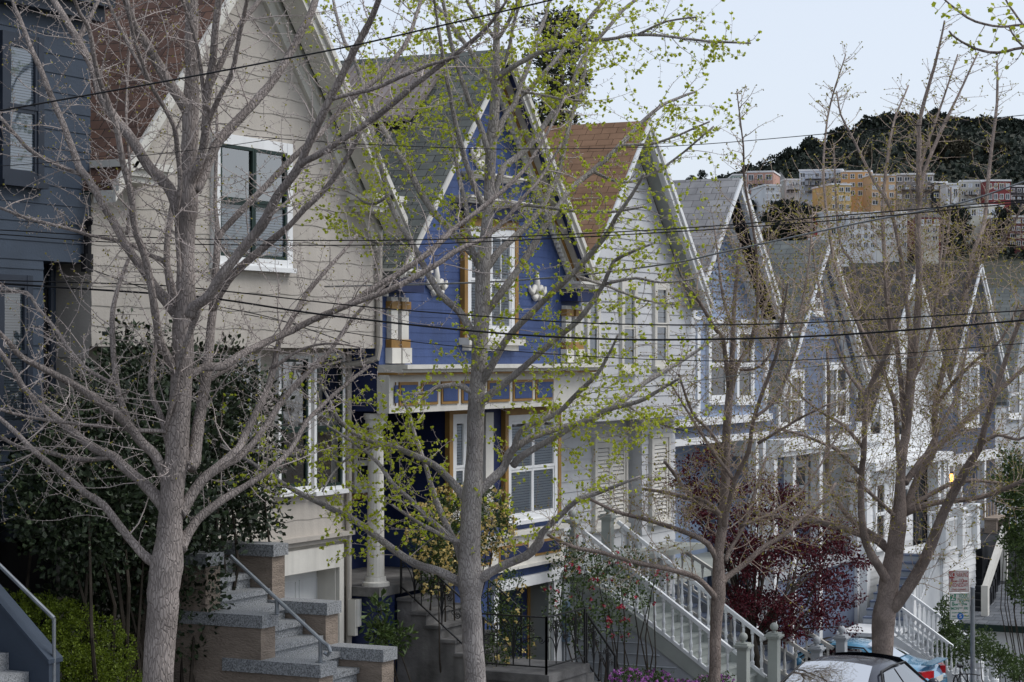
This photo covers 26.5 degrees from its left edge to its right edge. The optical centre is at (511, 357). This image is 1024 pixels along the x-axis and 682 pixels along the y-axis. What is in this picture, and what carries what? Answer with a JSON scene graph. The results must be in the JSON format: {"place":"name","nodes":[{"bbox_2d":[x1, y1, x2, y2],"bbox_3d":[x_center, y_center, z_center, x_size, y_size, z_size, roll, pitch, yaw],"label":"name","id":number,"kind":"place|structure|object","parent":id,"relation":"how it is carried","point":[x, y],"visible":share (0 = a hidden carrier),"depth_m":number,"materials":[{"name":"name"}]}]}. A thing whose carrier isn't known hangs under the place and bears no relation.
{"place":"outdoors","nodes":[
{"label":"outdoors","id":0,"kind":"place"},
{"bbox_2d":[0,202,1023,245],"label":"overhead cable","id":1,"kind":"object","parent":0,"point":[547,238],"visible":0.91,"depth_m":20.82,"materials":[{"name":"rubber"}]},
{"bbox_2d":[0,283,1023,340],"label":"overhead cable","id":2,"kind":"object","parent":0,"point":[542,335],"visible":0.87,"depth_m":20.85,"materials":[{"name":"rubber"}]},
{"bbox_2d":[0,280,1023,325],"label":"overhead cable","id":3,"kind":"object","parent":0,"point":[545,320],"visible":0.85,"depth_m":20.81,"materials":[{"name":"rubber"}]},
{"bbox_2d":[0,199,1023,240],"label":"overhead cable","id":4,"kind":"object","parent":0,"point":[558,234],"visible":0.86,"depth_m":20.76,"materials":[{"name":"rubber"}]},
{"bbox_2d":[244,115,1022,148],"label":"overhead cable","id":5,"kind":"object","parent":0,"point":[664,146],"visible":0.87,"depth_m":21.18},
{"bbox_2d":[244,314,1023,360],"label":"overhead cable","id":6,"kind":"object","parent":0,"point":[645,359],"visible":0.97,"depth_m":22.49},
{"bbox_2d":[317,0,1023,179],"label":"sky","id":7,"kind":"structure","parent":0,"point":[796,47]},
{"bbox_2d":[324,181,1023,286],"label":"overhead cable","id":8,"kind":"object","parent":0,"point":[718,252],"visible":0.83,"depth_m":25.27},
{"bbox_2d":[583,351,1023,393],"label":"overhead cable","id":9,"kind":"object","parent":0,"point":[827,365],"visible":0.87,"depth_m":27.26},
{"bbox_2d":[792,128,1023,287],"bbox_3d":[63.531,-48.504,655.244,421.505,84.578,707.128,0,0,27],"label":"hill terrain","id":10,"kind":"structure","parent":0,"point":[1003,283],"depth_m":390.26,"materials":[{"name":"plant"}]},
{"bbox_2d":[746,170,780,197],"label":"hillside house","id":11,"kind":"structure","parent":10,"relation":"on","point":[751,176],"depth_m":440.04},
{"bbox_2d":[750,184,780,230],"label":"hillside house","id":12,"kind":"structure","parent":10,"relation":"on","point":[762,194],"depth_m":426.81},
{"bbox_2d":[759,198,800,224],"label":"hill tree","id":13,"kind":"object","parent":10,"relation":"on","point":[779,203],"visible":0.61,"depth_m":415.18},
{"bbox_2d":[767,220,797,240],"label":"hill tree","id":14,"kind":"object","parent":10,"relation":"on","point":[785,230],"visible":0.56,"depth_m":411.90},
{"bbox_2d":[780,179,800,224],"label":"hillside house","id":15,"kind":"structure","parent":10,"relation":"on","point":[787,188],"depth_m":449.99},
{"bbox_2d":[794,201,816,238],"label":"hill tree","id":16,"kind":"object","parent":10,"relation":"on","point":[807,210],"visible":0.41,"depth_m":405.62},
{"bbox_2d":[789,138,823,159],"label":"hill tree","id":17,"kind":"object","parent":10,"relation":"on","point":[811,144],"visible":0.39,"depth_m":785.83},
{"bbox_2d":[798,169,843,207],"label":"hillside house","id":18,"kind":"structure","parent":10,"relation":"on","point":[805,175],"depth_m":455.27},
{"bbox_2d":[808,235,848,265],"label":"hillside house","id":19,"kind":"structure","parent":10,"relation":"on","point":[846,243],"depth_m":380.06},
{"bbox_2d":[811,183,851,210],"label":"hillside house","id":20,"kind":"structure","parent":10,"relation":"on","point":[845,187],"depth_m":435.28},
{"bbox_2d":[817,211,849,234],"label":"hillside house","id":21,"kind":"structure","parent":10,"relation":"on","point":[820,214],"depth_m":400.05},
{"bbox_2d":[840,170,872,211],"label":"hillside house","id":22,"kind":"structure","parent":10,"relation":"on","point":[857,178],"depth_m":452.00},
{"bbox_2d":[846,212,875,262],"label":"hillside house","id":23,"kind":"structure","parent":10,"relation":"on","point":[866,238],"depth_m":391.98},
{"bbox_2d":[711,117,1023,260],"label":"hillside woods","id":24,"kind":"object","parent":10,"relation":"on","point":[1016,161],"visible":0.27,"depth_m":615.00,"materials":[{"name":"plant"}]},
{"bbox_2d":[856,114,889,132],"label":"hill tree","id":25,"kind":"object","parent":10,"relation":"on","point":[868,123],"visible":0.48,"depth_m":786.22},
{"bbox_2d":[863,174,896,211],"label":"hillside house","id":26,"kind":"structure","parent":10,"relation":"on","point":[890,183],"depth_m":446.12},
{"bbox_2d":[873,211,907,261],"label":"hillside house","id":27,"kind":"structure","parent":10,"relation":"on","point":[879,257],"depth_m":395.96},
{"bbox_2d":[896,173,933,216],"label":"hillside house","id":28,"kind":"structure","parent":10,"relation":"on","point":[902,180],"depth_m":452.05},
{"bbox_2d":[907,207,940,256],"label":"hillside house","id":29,"kind":"structure","parent":10,"relation":"on","point":[927,219],"depth_m":402.00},
{"bbox_2d":[921,224,939,263],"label":"hillside house","id":30,"kind":"structure","parent":10,"relation":"on","point":[928,244],"depth_m":390.00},
{"bbox_2d":[931,181,947,212],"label":"hillside house","id":31,"kind":"structure","parent":10,"relation":"on","point":[936,193],"depth_m":450.00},
{"bbox_2d":[922,131,967,161],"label":"hill tree","id":32,"kind":"object","parent":10,"relation":"on","point":[941,145],"visible":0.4,"depth_m":603.35,"materials":[{"name":"green plant"}]},
{"bbox_2d":[939,183,958,225],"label":"hillside house","id":33,"kind":"structure","parent":10,"relation":"on","point":[944,190],"depth_m":446.06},
{"bbox_2d":[943,134,973,161],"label":"hill tree","id":34,"kind":"object","parent":10,"relation":"on","point":[968,148],"visible":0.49,"depth_m":605.96,"materials":[{"name":"green plant"}]},
{"bbox_2d":[950,209,974,242],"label":"hill tree","id":35,"kind":"object","parent":10,"relation":"on","point":[961,213],"visible":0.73,"depth_m":409.41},
{"bbox_2d":[958,180,982,204],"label":"hillside house","id":36,"kind":"structure","parent":10,"relation":"on","point":[969,186],"depth_m":448.07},
{"bbox_2d":[955,204,1004,244],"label":"hillside house","id":37,"kind":"structure","parent":10,"relation":"on","point":[976,218],"depth_m":424.88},
{"bbox_2d":[975,139,1010,159],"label":"hill tree","id":38,"kind":"object","parent":10,"relation":"on","point":[999,144],"visible":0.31,"depth_m":617.79,"materials":[{"name":"green plant"}]},
{"bbox_2d":[980,179,1011,214],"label":"hillside house","id":39,"kind":"structure","parent":10,"relation":"on","point":[1005,194],"depth_m":444.04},
{"bbox_2d":[988,206,1013,238],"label":"hill tree","id":40,"kind":"object","parent":10,"relation":"on","point":[1002,213],"visible":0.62,"depth_m":405.89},
{"bbox_2d":[997,115,1022,131],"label":"hill tree","id":41,"kind":"object","parent":10,"relation":"on","point":[1006,121],"visible":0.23,"depth_m":784.10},
{"bbox_2d":[1005,215,1023,253],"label":"hillside house","id":42,"kind":"structure","parent":10,"relation":"on","point":[1013,233],"depth_m":411.98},
{"bbox_2d":[1011,185,1023,214],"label":"hillside house","id":43,"kind":"structure","parent":10,"relation":"on","point":[1017,192],"depth_m":448.00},
{"bbox_2d":[982,502,1008,533],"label":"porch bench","id":44,"kind":"object","parent":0,"point":[992,523],"visible":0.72,"depth_m":70.36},
{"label":"ground","id":45,"kind":"structure","parent":0,"visible":0},
{"bbox_2d":[0,563,62,681],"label":"entry stairs","id":46,"kind":"structure","parent":45,"relation":"on","point":[29,652],"depth_m":25.02,"materials":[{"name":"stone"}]},
{"bbox_2d":[0,0,115,642],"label":"slate house","id":47,"kind":"structure","parent":45,"relation":"on","point":[24,258],"depth_m":27.98,"materials":[{"name":"paint"}]},
{"bbox_2d":[0,274,36,437],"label":"window","id":48,"kind":"structure","parent":47,"relation":"in","point":[9,321],"depth_m":27.57,"materials":[{"name":"glass"}]},
{"bbox_2d":[0,30,48,189],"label":"window","id":49,"kind":"structure","parent":47,"relation":"in","point":[25,68],"depth_m":27.66,"materials":[{"name":"glass"}]},
{"bbox_2d":[0,539,53,642],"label":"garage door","id":50,"kind":"structure","parent":47,"relation":"in","point":[17,565],"depth_m":28.51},
{"bbox_2d":[14,289,47,552],"bbox_3d":[-6.343,0.828,28.743,0.055,3.453,0.657,0,0,27],"label":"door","id":51,"kind":"structure","parent":47,"relation":"in","point":[45,292],"depth_m":28.95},
{"bbox_2d":[3,587,142,681],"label":"box shrub","id":52,"kind":"object","parent":45,"relation":"on","point":[81,667],"visible":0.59,"depth_m":26.53,"materials":[{"name":"green plant"}]},
{"bbox_2d":[0,307,301,681],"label":"camellia shrub","id":53,"kind":"object","parent":45,"relation":"on","point":[95,546],"visible":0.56,"depth_m":27.47,"materials":[{"name":"green plant"}]},
{"bbox_2d":[56,0,407,681],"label":"beige house","id":54,"kind":"structure","parent":45,"relation":"on","point":[310,573],"depth_m":32.93,"materials":[{"name":"paint"}]},
{"bbox_2d":[223,355,260,496],"bbox_3d":[-4.102,1.047,33.230,0.139,2.160,0.965,0,0,27],"label":"window","id":55,"kind":"structure","parent":54,"relation":"in","point":[256,366],"depth_m":33.50,"materials":[{"name":"glass"}]},
{"bbox_2d":[209,132,296,272],"bbox_3d":[-3.842,-2.275,32.408,0.139,1.977,2.165,0,0,27],"label":"window","id":56,"kind":"structure","parent":54,"relation":"in","point":[244,156],"depth_m":32.37,"materials":[{"name":"glass"}]},
{"bbox_2d":[274,354,314,496],"bbox_3d":[-3.454,1.072,34.524,0.139,2.242,1.011,0,0,27],"label":"window","id":57,"kind":"structure","parent":54,"relation":"in","point":[302,471],"depth_m":34.63,"materials":[{"name":"glass"}]},
{"bbox_2d":[285,571,316,598],"bbox_3d":[-3.814,6.225,34.777,0.052,5.550,2.600,0,0,27],"label":"garage door","id":58,"kind":"structure","parent":54,"relation":"in","point":[302,585],"depth_m":35.53,"materials":[{"name":"white paint"}]},
{"bbox_2d":[310,353,348,495],"bbox_3d":[-2.979,1.087,35.475,0.139,2.301,1.023,0,0,27],"label":"window","id":59,"kind":"structure","parent":54,"relation":"in","point":[319,427],"depth_m":35.50,"materials":[{"name":"glass"}]},
{"bbox_2d":[113,539,396,681],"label":"granite stairs","id":60,"kind":"structure","parent":45,"relation":"on","point":[266,630],"depth_m":28.70,"materials":[{"name":"stone"}]},
{"bbox_2d":[359,588,418,681],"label":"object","id":61,"kind":"object","parent":45,"relation":"on","point":[384,632],"visible":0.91,"depth_m":33.83,"materials":[{"name":"green plant"}]},
{"bbox_2d":[403,478,520,672],"bbox_3d":[-0.796,4.182,37.606,1.141,4.265,4.029,0,0,20],"label":"yellow rose bush","id":62,"kind":"object","parent":45,"relation":"on","point":[440,556],"visible":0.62,"depth_m":36.78,"materials":[{"name":"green plant"}]},
{"bbox_2d":[340,49,607,681],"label":"blue house","id":63,"kind":"structure","parent":45,"relation":"on","point":[445,413],"depth_m":39.29,"materials":[{"name":"paint"}]},
{"bbox_2d":[352,438,367,492],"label":"window","id":64,"kind":"structure","parent":63,"relation":"in","point":[365,461],"depth_m":38.99,"materials":[{"name":"glass"}]},
{"bbox_2d":[453,414,466,522],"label":"window","id":65,"kind":"structure","parent":63,"relation":"in","point":[459,420],"depth_m":39.36,"materials":[{"name":"white paint"}]},
{"bbox_2d":[467,225,515,337],"bbox_3d":[-0.381,-1.343,39.330,0.139,1.991,1.937,0,0,27],"label":"window","id":66,"kind":"structure","parent":63,"relation":"in","point":[509,305],"depth_m":39.64,"materials":[{"name":"white paint"}]},
{"bbox_2d":[499,587,526,656],"bbox_3d":[-0.268,6.650,41.893,0.150,4.700,2.300,0,0,27],"label":"garage door","id":67,"kind":"structure","parent":63,"relation":"in","point":[524,595],"depth_m":42.60,"materials":[{"name":"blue paint"}]},
{"bbox_2d":[509,413,557,525],"bbox_3d":[0.402,2.146,42.014,0.139,2.089,2.239,0,0,27],"label":"window","id":68,"kind":"structure","parent":63,"relation":"in","point":[524,495],"depth_m":42.04,"materials":[{"name":"white paint"}]},
{"bbox_2d":[396,541,615,681],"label":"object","id":69,"kind":"structure","parent":45,"relation":"on","point":[421,658],"depth_m":36.06,"materials":[{"name":"grey concrete"}]},
{"bbox_2d":[481,567,540,666],"bbox_3d":[-0.151,4.948,36.707,0.968,2.732,2.362,0,0,18],"label":"yellow rose bush","id":70,"kind":"object","parent":45,"relation":"on","point":[499,608],"visible":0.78,"depth_m":36.73,"materials":[{"name":"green plant"}]},
{"bbox_2d":[519,5,600,125],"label":"conifer tree","id":71,"kind":"object","parent":45,"relation":"on","point":[541,63],"visible":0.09,"depth_m":72.43,"materials":[{"name":"plant"}]},
{"bbox_2d":[540,529,674,681],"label":"rose vine","id":72,"kind":"object","parent":45,"relation":"on","point":[610,623],"visible":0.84,"depth_m":41.29,"materials":[{"name":"green plant"}]},
{"bbox_2d":[544,121,713,661],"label":"clapboard house","id":73,"kind":"structure","parent":45,"relation":"on","point":[608,135],"depth_m":47.23,"materials":[{"name":"paint"}]},
{"bbox_2d":[584,281,603,372],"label":"window","id":74,"kind":"structure","parent":73,"relation":"in","point":[595,344],"depth_m":44.89,"materials":[{"name":"beige paint"}]},
{"bbox_2d":[590,435,630,531],"bbox_3d":[2.170,2.761,47.673,0.139,2.027,1.879,0,0,27],"label":"window","id":75,"kind":"structure","parent":73,"relation":"in","point":[603,449],"depth_m":47.60,"materials":[{"name":"beige paint"}]},
{"bbox_2d":[619,281,638,373],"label":"window","id":76,"kind":"structure","parent":73,"relation":"in","point":[629,318],"depth_m":46.47,"materials":[{"name":"beige paint"}]},
{"bbox_2d":[647,433,672,525],"bbox_3d":[3.367,2.754,49.285,0.139,2.054,1.196,0,0,27],"label":"window","id":77,"kind":"structure","parent":73,"relation":"in","point":[656,445],"depth_m":49.25,"materials":[{"name":"beige paint"}]},
{"bbox_2d":[651,283,669,369],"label":"window","id":78,"kind":"structure","parent":73,"relation":"in","point":[660,316],"depth_m":48.05,"materials":[{"name":"beige paint"}]},
{"bbox_2d":[549,504,783,681],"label":"wooden stairs","id":79,"kind":"structure","parent":45,"relation":"on","point":[682,635],"depth_m":43.33,"materials":[{"name":"white paint"}]},
{"bbox_2d":[603,664,735,681],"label":"purple flower bed","id":80,"kind":"object","parent":45,"relation":"on","point":[638,676],"visible":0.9,"depth_m":36.01,"materials":[{"name":"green plant"}]},
{"bbox_2d":[673,178,791,627],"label":"light blue house","id":81,"kind":"structure","parent":45,"relation":"on","point":[731,188],"depth_m":53.49,"materials":[{"name":"blue paint"}]},
{"bbox_2d":[704,319,728,404],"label":"window","id":82,"kind":"structure","parent":81,"relation":"in","point":[708,363],"depth_m":52.94,"materials":[{"name":"white paint"}]},
{"bbox_2d":[734,319,758,404],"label":"window","id":83,"kind":"structure","parent":81,"relation":"in","point":[739,385],"depth_m":54.73,"materials":[{"name":"white paint"}]},
{"bbox_2d":[657,552,850,680],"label":"porch stairs","id":84,"kind":"structure","parent":45,"relation":"on","point":[789,664],"depth_m":47.97,"materials":[{"name":"paint"}]},
{"bbox_2d":[665,441,878,668],"bbox_3d":[6.191,4.623,47.930,6.188,5.689,3.095,0,0,-36],"label":"maple tree","id":85,"kind":"object","parent":45,"relation":"on","point":[753,609],"visible":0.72,"depth_m":47.38,"materials":[{"name":"red plant"}]},
{"bbox_2d":[707,240,871,653],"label":"slate blue house","id":86,"kind":"structure","parent":45,"relation":"on","point":[852,615],"depth_m":59.53,"materials":[{"name":"paint"}]},
{"bbox_2d":[775,370,806,431],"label":"window","id":87,"kind":"structure","parent":86,"relation":"in","point":[784,415],"depth_m":58.13,"materials":[{"name":"glass"}]},
{"bbox_2d":[796,460,807,515],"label":"window","id":88,"kind":"structure","parent":86,"relation":"in","point":[804,478],"depth_m":62.99,"materials":[{"name":"glass"}]},
{"bbox_2d":[823,362,850,425],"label":"window","id":89,"kind":"structure","parent":86,"relation":"in","point":[843,376],"depth_m":61.32,"materials":[{"name":"white paint"}]},
{"bbox_2d":[810,268,954,639],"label":"white house","id":90,"kind":"structure","parent":45,"relation":"on","point":[869,587],"depth_m":66.01,"materials":[{"name":"paint"}]},
{"bbox_2d":[866,359,883,442],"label":"window","id":91,"kind":"structure","parent":90,"relation":"in","point":[880,407],"depth_m":64.80,"materials":[{"name":"white paint"}]},
{"bbox_2d":[873,473,890,551],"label":"window","id":92,"kind":"structure","parent":90,"relation":"in","point":[876,509],"depth_m":65.07,"materials":[{"name":"white paint"}]},
{"bbox_2d":[914,470,926,544],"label":"door","id":93,"kind":"structure","parent":90,"relation":"in","point":[921,532],"depth_m":69.00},
{"bbox_2d":[837,538,940,643],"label":"stairs","id":94,"kind":"structure","parent":45,"relation":"on","point":[931,598],"depth_m":61.82,"materials":[{"name":"paint"}]},
{"bbox_2d":[841,264,1023,584],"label":"dusk blue house","id":95,"kind":"structure","parent":45,"relation":"on","point":[984,552],"depth_m":74.12,"materials":[{"name":"paint"}]},
{"bbox_2d":[958,352,983,429],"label":"window","id":96,"kind":"structure","parent":95,"relation":"in","point":[972,357],"depth_m":74.24,"materials":[{"name":"white paint"}]},
{"bbox_2d":[896,501,980,646],"bbox_3d":[12.667,8.146,65.025,1.800,7.707,4.010,0,0,27],"label":"white porch","id":97,"kind":"object","parent":45,"relation":"on","point":[957,542],"visible":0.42,"depth_m":64.61,"materials":[{"name":"paint"}]},
{"bbox_2d":[894,594,998,681],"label":"stairs","id":98,"kind":"structure","parent":45,"relation":"on","point":[913,642],"depth_m":58.43,"materials":[{"name":"paint"}]},
{"bbox_2d":[933,594,964,669],"bbox_3d":[11.863,7.879,59.057,0.875,2.909,2.079,0,0,12],"label":"clipped shrub","id":99,"kind":"object","parent":45,"relation":"on","point":[952,633],"visible":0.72,"depth_m":59.09,"materials":[{"name":"green plant"}]},
{"bbox_2d":[931,0,1023,79],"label":"tree","id":100,"kind":"object","parent":45,"relation":"on","point":[999,25],"visible":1,"depth_m":13.13,"materials":[{"name":"green plant"}]},
{"bbox_2d":[947,624,1023,681],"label":"garden shrub","id":101,"kind":"object","parent":45,"relation":"on","point":[999,656],"visible":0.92,"depth_m":53.51,"materials":[{"name":"green plant"}]},
{"bbox_2d":[955,584,1023,681],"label":"garage","id":102,"kind":"structure","parent":45,"relation":"on","point":[993,620],"depth_m":64.17,"materials":[{"name":"grey"}]},
{"bbox_2d":[975,525,1007,615],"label":"dark stairs","id":103,"kind":"structure","parent":45,"relation":"on","point":[986,588],"depth_m":66.07,"materials":[{"name":"beige paint"}]},
{"bbox_2d":[984,441,1023,679],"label":"evergreen shrub","id":104,"kind":"object","parent":45,"relation":"on","point":[1015,542],"visible":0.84,"depth_m":62.10,"materials":[{"name":"green plant"}]},
{"bbox_2d":[989,287,1023,523],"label":"pale grey house","id":105,"kind":"structure","parent":45,"relation":"on","point":[1005,296],"depth_m":80.03,"materials":[{"name":"paint"}]},
{"bbox_2d":[1006,375,1022,419],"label":"window","id":106,"kind":"structure","parent":105,"relation":"in","point":[1017,409],"depth_m":80.24,"materials":[{"name":"white paint"}]},
{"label":"pavement","id":107,"kind":"structure","parent":0,"visible":0},
{"bbox_2d":[2,138,277,165],"bbox_3d":[-4.375,-2.002,21.505,4.363,0.232,0.017,0,0,13],"label":"overhead cable","id":108,"kind":"object","parent":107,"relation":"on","point":[136,156],"visible":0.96,"depth_m":21.33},
{"bbox_2d":[0,0,615,681],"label":"ginkgo tree","id":109,"kind":"object","parent":107,"relation":"on","point":[180,302],"visible":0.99,"depth_m":21.93,"materials":[{"name":"grey plant"}]},
{"bbox_2d":[203,0,761,681],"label":"ginkgo tree","id":110,"kind":"object","parent":107,"relation":"on","point":[471,578],"visible":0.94,"depth_m":28.12,"materials":[{"name":"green plant"}]},
{"bbox_2d":[525,84,883,681],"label":"ginkgo tree","id":111,"kind":"object","parent":107,"relation":"on","point":[720,577],"visible":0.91,"depth_m":35.72,"materials":[{"name":"brown plant"}]},
{"bbox_2d":[792,637,947,681],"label":"parked car","id":112,"kind":"object","parent":107,"relation":"on","point":[927,670],"visible":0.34,"depth_m":48.17,"materials":[{"name":"blue paint"}]},
{"bbox_2d":[730,13,1023,655],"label":"ginkgo tree","id":113,"kind":"object","parent":107,"relation":"on","point":[891,600],"visible":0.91,"depth_m":44.24,"materials":[{"name":"brown plant"}]},
{"bbox_2d":[948,570,974,681],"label":"sign post","id":114,"kind":"object","parent":107,"relation":"on","point":[960,583],"visible":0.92,"depth_m":48.51,"materials":[{"name":"metal"}]},
{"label":"road","id":115,"kind":"structure","parent":0,"visible":0},
{"bbox_2d":[0,0,551,110],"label":"overhead cable","id":116,"kind":"object","parent":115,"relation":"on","point":[277,59],"visible":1,"depth_m":16.39,"materials":[{"name":"rubber"}]},
{"bbox_2d":[781,652,938,681],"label":"parked car","id":117,"kind":"object","parent":115,"relation":"on","point":[854,667],"visible":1,"depth_m":31.45,"materials":[{"name":"paint"}]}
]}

